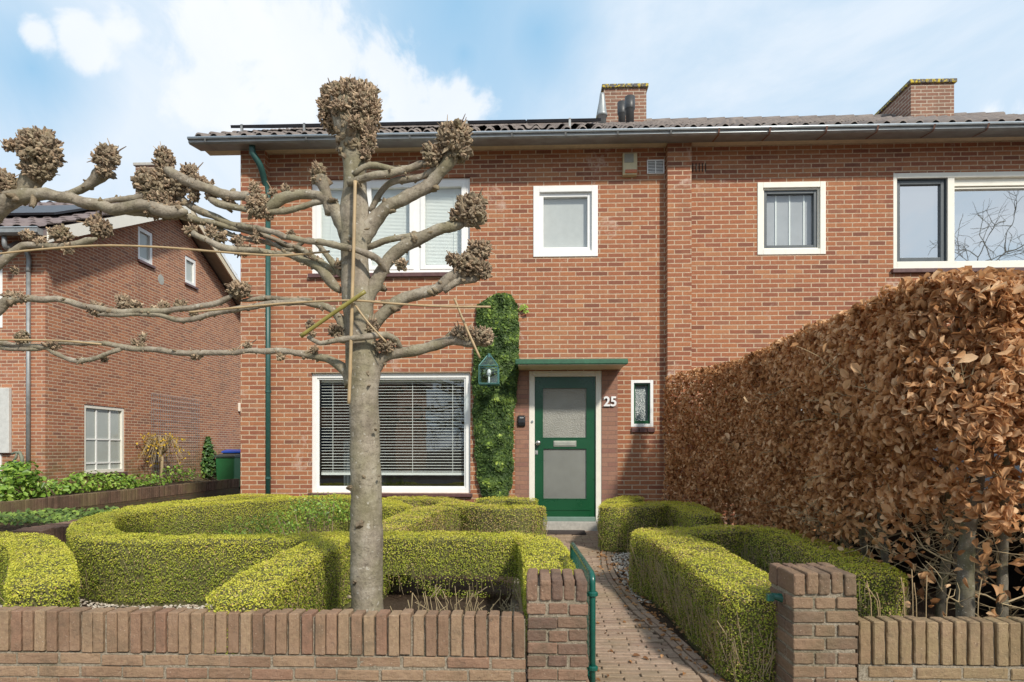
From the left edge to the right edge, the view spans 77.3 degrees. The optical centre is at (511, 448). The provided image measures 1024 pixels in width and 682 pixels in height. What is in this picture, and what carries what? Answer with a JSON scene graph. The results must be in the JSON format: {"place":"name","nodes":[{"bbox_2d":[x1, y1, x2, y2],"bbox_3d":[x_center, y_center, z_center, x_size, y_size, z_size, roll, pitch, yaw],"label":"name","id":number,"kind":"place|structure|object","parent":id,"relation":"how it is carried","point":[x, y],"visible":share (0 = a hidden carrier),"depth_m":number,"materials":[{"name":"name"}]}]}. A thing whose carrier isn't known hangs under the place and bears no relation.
{"place":"outdoors","nodes":[
{"label":"outdoors","id":0,"kind":"place"},
{"bbox_2d":[0,0,1023,279],"label":"sky","id":1,"kind":"structure","parent":0,"point":[137,75],"materials":[{"name":"blue"}]},
{"bbox_2d":[79,489,1023,666],"bbox_3d":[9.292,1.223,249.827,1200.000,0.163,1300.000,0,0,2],"label":"ground","id":2,"kind":"structure","parent":0,"point":[396,600],"depth_m":5.33,"materials":[{"name":"soil"}]},
{"bbox_2d":[0,518,61,535],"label":"raised bed","id":3,"kind":"object","parent":2,"relation":"on","point":[8,527],"depth_m":7.57,"materials":[{"name":"soil"}]},
{"bbox_2d":[0,506,129,525],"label":"ground ivy","id":4,"kind":"object","parent":3,"relation":"on","point":[61,514],"visible":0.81,"depth_m":7.67,"materials":[{"name":"green plant"}]},
{"bbox_2d":[0,530,81,607],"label":"box hedge","id":5,"kind":"object","parent":2,"relation":"on","point":[39,571],"visible":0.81,"depth_m":4.02,"materials":[{"name":"green plant"}]},
{"bbox_2d":[11,520,77,543],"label":"garden wall","id":6,"kind":"structure","parent":2,"relation":"on","point":[57,531],"depth_m":6.57,"materials":[{"name":"brick"}]},
{"bbox_2d":[30,481,202,498],"bbox_3d":[-7.848,1.110,9.698,1.486,0.620,12.200,0,0,2],"label":"planting bed","id":7,"kind":"object","parent":2,"relation":"on","point":[167,484],"depth_m":12.88,"materials":[{"name":"soil"}]},
{"bbox_2d":[0,460,55,500],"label":"shrub","id":8,"kind":"object","parent":7,"relation":"on","point":[11,483],"visible":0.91,"depth_m":10.02,"materials":[{"name":"green plant"}]},
{"bbox_2d":[35,470,138,494],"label":"shrub","id":9,"kind":"object","parent":7,"relation":"on","point":[69,487],"visible":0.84,"depth_m":11.91,"materials":[{"name":"green plant"}]},
{"bbox_2d":[125,473,177,485],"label":"shrub","id":10,"kind":"object","parent":7,"relation":"on","point":[149,480],"visible":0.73,"depth_m":13.81,"materials":[{"name":"green plant"}]},
{"bbox_2d":[135,432,189,480],"bbox_3d":[-8.101,0.238,14.758,1.194,1.267,1.268,0,0,-14],"label":"standard tree","id":11,"kind":"object","parent":7,"relation":"on","point":[159,445],"visible":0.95,"depth_m":14.62,"materials":[{"name":"plant"}]},
{"bbox_2d":[146,464,216,481],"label":"shrub","id":12,"kind":"object","parent":7,"relation":"on","point":[188,478],"visible":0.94,"depth_m":15.13,"materials":[{"name":"green plant"}]},
{"bbox_2d":[0,125,237,366],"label":"pollard tree","id":13,"kind":"object","parent":2,"relation":"on","point":[39,153],"visible":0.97,"depth_m":4.00,"materials":[{"name":"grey plant"}]},
{"bbox_2d":[0,339,101,344],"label":"bamboo cane","id":14,"kind":"object","parent":13,"relation":"attached to","point":[71,341],"visible":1,"depth_m":3.98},
{"bbox_2d":[0,479,239,525],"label":"garden wall","id":15,"kind":"structure","parent":2,"relation":"on","point":[120,499],"depth_m":11.58,"materials":[{"name":"brick"}]},
{"bbox_2d":[0,162,240,493],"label":"brick house","id":16,"kind":"structure","parent":2,"relation":"on","point":[60,418],"depth_m":13.65,"materials":[{"name":"red brick"}]},
{"bbox_2d":[0,250,2,327],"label":"window","id":17,"kind":"structure","parent":16,"relation":"in","point":[1,272],"depth_m":11.72,"materials":[{"name":"white paint"}]},
{"bbox_2d":[4,451,23,474],"bbox_3d":[-8.851,0.438,11.358,0.349,0.790,0.238,0,0,33],"label":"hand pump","id":18,"kind":"object","parent":16,"relation":"attached to","point":[16,453],"visible":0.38,"depth_m":11.34,"materials":[{"name":"grey metal"}]},
{"bbox_2d":[8,205,87,214],"bbox_3d":[-11.146,-4.860,13.083,4.840,0.758,1.520,0,0,2],"label":"solar panel array","id":19,"kind":"object","parent":16,"relation":"attached to","point":[44,210],"visible":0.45,"depth_m":12.75,"materials":[{"name":"black glass"}]},
{"bbox_2d":[84,404,127,476],"bbox_3d":[-8.487,-0.164,13.331,0.140,1.445,1.314,0,0,2],"label":"window","id":20,"kind":"structure","parent":16,"relation":"in","point":[103,425],"depth_m":13.36,"materials":[{"name":"beige paint"}]},
{"bbox_2d":[137,226,155,268],"bbox_3d":[-8.436,-4.625,14.706,0.140,0.820,0.623,0,0,2],"label":"window","id":21,"kind":"structure","parent":16,"relation":"in","point":[144,237],"depth_m":14.76,"materials":[{"name":"white glass"}]},
{"bbox_2d":[151,393,199,479],"bbox_3d":[-8.344,-0.259,15.941,0.011,2.065,2.125,0,0,2],"label":"wire trellis","id":22,"kind":"object","parent":16,"relation":"attached to","point":[195,436],"visible":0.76,"depth_m":15.62,"materials":[{"name":"metal"}]},
{"bbox_2d":[184,255,198,289],"bbox_3d":[-8.364,-4.575,16.625,0.140,0.766,0.600,0,0,2],"label":"window","id":23,"kind":"structure","parent":16,"relation":"in","point":[190,264],"depth_m":16.68,"materials":[{"name":"white paint"}]},
{"bbox_2d":[200,436,216,478],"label":"shrub","id":24,"kind":"object","parent":2,"relation":"on","point":[206,467],"visible":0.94,"depth_m":17.23,"materials":[{"name":"green plant"}]},
{"bbox_2d":[214,454,240,488],"bbox_3d":[-7.718,0.630,17.534,0.560,0.980,0.680,0,0,2],"label":"wheelie bin","id":25,"kind":"object","parent":2,"relation":"on","point":[228,466],"visible":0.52,"depth_m":17.24,"materials":[{"name":"green plastic"}]},
{"bbox_2d":[221,449,240,453],"bbox_3d":[-7.885,0.570,18.441,0.640,1.100,0.730,0,0,2],"label":"wheelie bin","id":26,"kind":"object","parent":2,"relation":"on","point":[232,451],"visible":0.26,"depth_m":18.11,"materials":[{"name":"blue plastic"}]},
{"bbox_2d":[65,493,412,607],"bbox_3d":[-2.752,0.926,6.808,3.351,0.671,3.782,0,0,2],"label":"box hedge","id":27,"kind":"object","parent":2,"relation":"on","point":[177,553],"visible":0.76,"depth_m":5.12,"materials":[{"name":"green plant"}]},
{"bbox_2d":[0,606,525,681],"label":"garden wall","id":28,"kind":"structure","parent":2,"relation":"on","point":[90,644],"depth_m":3.25,"materials":[{"name":"brick"}]},
{"bbox_2d":[47,74,496,612],"bbox_3d":[-1.507,-0.536,3.951,2.835,3.550,0.318,0,0,2],"label":"pollard tree","id":29,"kind":"object","parent":2,"relation":"on","point":[350,112],"visible":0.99,"depth_m":3.91,"materials":[{"name":"grey plant"}]},
{"bbox_2d":[0,244,329,255],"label":"bamboo cane","id":30,"kind":"object","parent":29,"relation":"attached to","point":[147,246],"visible":1,"depth_m":3.90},
{"bbox_2d":[299,290,365,337],"bbox_3d":[-1.056,-0.794,3.772,0.400,0.283,0.029,0,0,2],"label":"bamboo cane","id":31,"kind":"object","parent":29,"relation":"attached to","point":[331,314],"visible":1,"depth_m":3.76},
{"bbox_2d":[189,299,490,312],"bbox_3d":[-1.024,-0.844,3.781,1.800,0.076,0.015,0,0,2],"label":"bamboo cane","id":32,"kind":"object","parent":29,"relation":"attached to","point":[341,300],"visible":1,"depth_m":3.78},
{"bbox_2d":[347,180,356,403],"bbox_3d":[-0.950,-0.934,3.812,0.061,1.336,0.038,0,0,-32],"label":"bamboo cane","id":33,"kind":"object","parent":29,"relation":"attached to","point":[352,289],"visible":0.98,"depth_m":3.80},
{"bbox_2d":[353,303,386,342],"bbox_3d":[-0.841,-0.746,3.794,0.202,0.238,0.014,0,0,2],"label":"bamboo cane","id":34,"kind":"object","parent":29,"relation":"attached to","point":[370,325],"visible":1,"depth_m":3.79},
{"bbox_2d":[453,298,480,357],"bbox_3d":[-0.269,-0.722,3.833,0.168,0.365,0.016,0,0,2],"label":"bamboo cane","id":35,"kind":"object","parent":29,"relation":"attached to","point":[467,330],"visible":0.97,"depth_m":3.83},
{"bbox_2d":[216,491,349,537],"bbox_3d":[-2.447,0.819,7.081,1.628,0.716,0.413,0,0,2],"label":"shrub","id":36,"kind":"object","parent":2,"relation":"on","point":[310,516],"visible":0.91,"depth_m":7.03,"materials":[{"name":"green plant"}]},
{"bbox_2d":[204,533,390,654],"bbox_3d":[-1.347,0.995,4.367,0.685,0.609,2.233,0,0,2],"label":"box hedge","id":37,"kind":"object","parent":2,"relation":"on","point":[313,575],"visible":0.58,"depth_m":4.13,"materials":[{"name":"green plant"}]},
{"bbox_2d":[0,552,651,608],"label":"gravel","id":38,"kind":"structure","parent":2,"relation":"on","point":[189,606],"depth_m":5.16,"materials":[{"name":"grey gravel"}]},
{"bbox_2d":[390,585,519,615],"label":"dry stalks","id":39,"kind":"object","parent":2,"relation":"on","point":[467,606],"visible":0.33,"depth_m":4.71,"materials":[{"name":"plant"}]},
{"bbox_2d":[382,495,548,592],"bbox_3d":[-0.640,0.924,6.883,2.103,0.650,3.012,0,0,2],"label":"box hedge","id":40,"kind":"object","parent":2,"relation":"on","point":[427,513],"visible":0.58,"depth_m":7.08,"materials":[{"name":"green plant"}]},
{"bbox_2d":[383,530,575,663],"bbox_3d":[-0.076,0.960,4.808,1.297,0.550,2.550,0,0,-40],"label":"box hedge","id":41,"kind":"object","parent":2,"relation":"on","point":[458,554],"visible":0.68,"depth_m":5.13,"materials":[{"name":"green plant"}]},
{"bbox_2d":[474,495,538,507],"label":"box hedge","id":42,"kind":"object","parent":2,"relation":"on","point":[502,500],"visible":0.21,"depth_m":7.97,"materials":[{"name":"green plant"}]},
{"bbox_2d":[526,568,588,681],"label":"gate pillar","id":43,"kind":"structure","parent":2,"relation":"on","point":[557,613],"depth_m":3.19,"materials":[{"name":"brick"}]},
{"bbox_2d":[570,542,597,681],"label":"garden gate","id":44,"kind":"structure","parent":43,"relation":"attached to","point":[578,559],"depth_m":3.25,"materials":[{"name":"green metal"}]},
{"bbox_2d":[187,78,1023,532],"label":"brick house","id":45,"kind":"structure","parent":2,"relation":"on","point":[701,242],"depth_m":8.80,"materials":[{"name":"red brick"}]},
{"bbox_2d":[308,178,469,277],"bbox_3d":[-1.696,-3.077,8.969,2.290,1.389,0.220,0,0,2],"label":"window","id":46,"kind":"structure","parent":45,"relation":"in","point":[433,208],"depth_m":9.02,"materials":[{"name":"white glass"}]},
{"bbox_2d":[308,373,472,496],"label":"window","id":47,"kind":"structure","parent":45,"relation":"in","point":[424,417],"depth_m":11.98,"materials":[{"name":"white paint"}]},
{"bbox_2d":[230,118,600,131],"bbox_3d":[-1.335,-4.826,9.594,5.164,0.865,1.464,0,0,2],"label":"solar panel array","id":48,"kind":"object","parent":45,"relation":"attached to","point":[304,126],"visible":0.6,"depth_m":8.88,"materials":[{"name":"black glass"}]},
{"bbox_2d":[478,353,498,386],"bbox_3d":[-0.299,-1.065,8.603,0.260,0.501,0.511,0,0,2],"label":"wall lantern","id":49,"kind":"object","parent":45,"relation":"attached to","point":[488,384],"depth_m":8.45,"materials":[{"name":"green metal"}]},
{"bbox_2d":[471,292,528,499],"bbox_3d":[-0.165,-0.706,8.754,0.809,2.865,0.174,0,0,2],"label":"ivy","id":50,"kind":"object","parent":45,"relation":"attached to","point":[493,423],"visible":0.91,"depth_m":8.74,"materials":[{"name":"green plant"}]},
{"bbox_2d":[518,415,524,426],"bbox_3d":[0.132,-0.383,8.815,0.103,0.156,0.047,0,0,2],"label":"doorbell","id":51,"kind":"object","parent":45,"relation":"attached to","point":[521,420],"visible":1,"depth_m":8.80,"materials":[{"name":"black plastic"}]},
{"bbox_2d":[533,185,597,256],"bbox_3d":[0.740,-3.134,8.873,0.887,0.977,0.132,0,0,2],"label":"window","id":52,"kind":"structure","parent":45,"relation":"in","point":[565,218],"depth_m":8.86,"materials":[{"name":"white paint"}]},
{"bbox_2d":[535,377,595,520],"bbox_3d":[0.735,0.005,8.844,0.835,1.991,0.110,0,0,2],"label":"front door","id":53,"kind":"structure","parent":45,"relation":"in","point":[564,406],"depth_m":8.87,"materials":[{"name":"green paint"}]},
{"bbox_2d":[622,153,636,176],"bbox_3d":[1.608,-3.879,8.740,0.195,0.313,0.092,0,0,2],"label":"alarm box","id":54,"kind":"object","parent":45,"relation":"attached to","point":[629,164],"visible":1,"depth_m":8.70,"materials":[{"name":"beige plastic"}]},
{"bbox_2d":[631,380,654,431],"bbox_3d":[1.795,-0.584,8.824,0.321,0.719,0.150,0,0,2],"label":"window","id":55,"kind":"structure","parent":45,"relation":"in","point":[641,390],"depth_m":8.81,"materials":[{"name":"white paint"}]},
{"bbox_2d":[757,181,825,254],"bbox_3d":[3.803,-3.134,8.769,0.914,0.987,0.152,0,0,2],"label":"window","id":56,"kind":"structure","parent":45,"relation":"in","point":[791,216],"depth_m":8.76,"materials":[{"name":"beige paint"}]},
{"bbox_2d":[891,171,1023,273],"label":"window","id":57,"kind":"structure","parent":45,"relation":"in","point":[947,221],"depth_m":8.69,"materials":[{"name":"beige paint"}]},
{"bbox_2d":[526,540,728,681],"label":"fallen leaves","id":58,"kind":"object","parent":2,"relation":"on","point":[672,638],"visible":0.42,"depth_m":4.53,"materials":[{"name":"brown plant"}]},
{"bbox_2d":[595,495,725,554],"bbox_3d":[1.760,0.910,7.434,1.824,0.619,1.353,0,0,40],"label":"box hedge","id":59,"kind":"object","parent":2,"relation":"on","point":[620,519],"visible":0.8,"depth_m":7.20,"materials":[{"name":"green plant"}]},
{"bbox_2d":[626,528,777,681],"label":"box hedge","id":60,"kind":"object","parent":2,"relation":"on","point":[713,603],"visible":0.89,"depth_m":3.87,"materials":[{"name":"green plant"}]},
{"bbox_2d":[630,523,914,617],"bbox_3d":[2.095,0.976,4.990,1.307,0.612,2.264,0,0,-34],"label":"box hedge","id":61,"kind":"object","parent":2,"relation":"on","point":[764,547],"visible":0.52,"depth_m":4.79,"materials":[{"name":"green plant"}]},
{"bbox_2d":[769,562,857,681],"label":"gate pillar","id":62,"kind":"structure","parent":2,"relation":"on","point":[816,616],"depth_m":3.08,"materials":[{"name":"brick"}]},
{"bbox_2d":[766,592,783,602],"bbox_3d":[1.321,0.747,3.213,0.085,0.048,0.047,0,0,2],"label":"gate catch","id":63,"kind":"object","parent":62,"relation":"attached to","point":[771,596],"visible":1,"depth_m":3.20,"materials":[{"name":"green paint"}]},
{"bbox_2d":[661,265,1023,617],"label":"beech hedge","id":64,"kind":"object","parent":2,"relation":"on","point":[810,414],"visible":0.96,"depth_m":4.00,"materials":[{"name":"brown plant"}]},
{"bbox_2d":[866,569,981,617],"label":"cut stalks","id":65,"kind":"object","parent":2,"relation":"on","point":[869,590],"visible":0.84,"depth_m":3.34,"materials":[{"name":"brown plant"}]},
{"bbox_2d":[855,615,1023,681],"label":"garden wall","id":66,"kind":"structure","parent":2,"relation":"on","point":[898,648],"depth_m":3.06,"materials":[{"name":"brick"}]},
{"bbox_2d":[516,531,726,681],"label":"path","id":67,"kind":"structure","parent":0,"point":[672,665],"depth_m":4.10,"materials":[{"name":"beige brick"}]},
{"bbox_2d":[546,530,585,533],"bbox_3d":[0.658,1.111,8.541,0.640,0.025,0.280,0,0,2],"label":"doormat","id":68,"kind":"object","parent":67,"relation":"on","point":[566,532],"visible":0.64,"depth_m":8.44,"materials":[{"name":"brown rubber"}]},
{"bbox_2d":[509,549,662,680],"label":"path joints","id":69,"kind":"object","parent":67,"relation":"on","point":[514,601],"visible":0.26,"depth_m":5.06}
]}

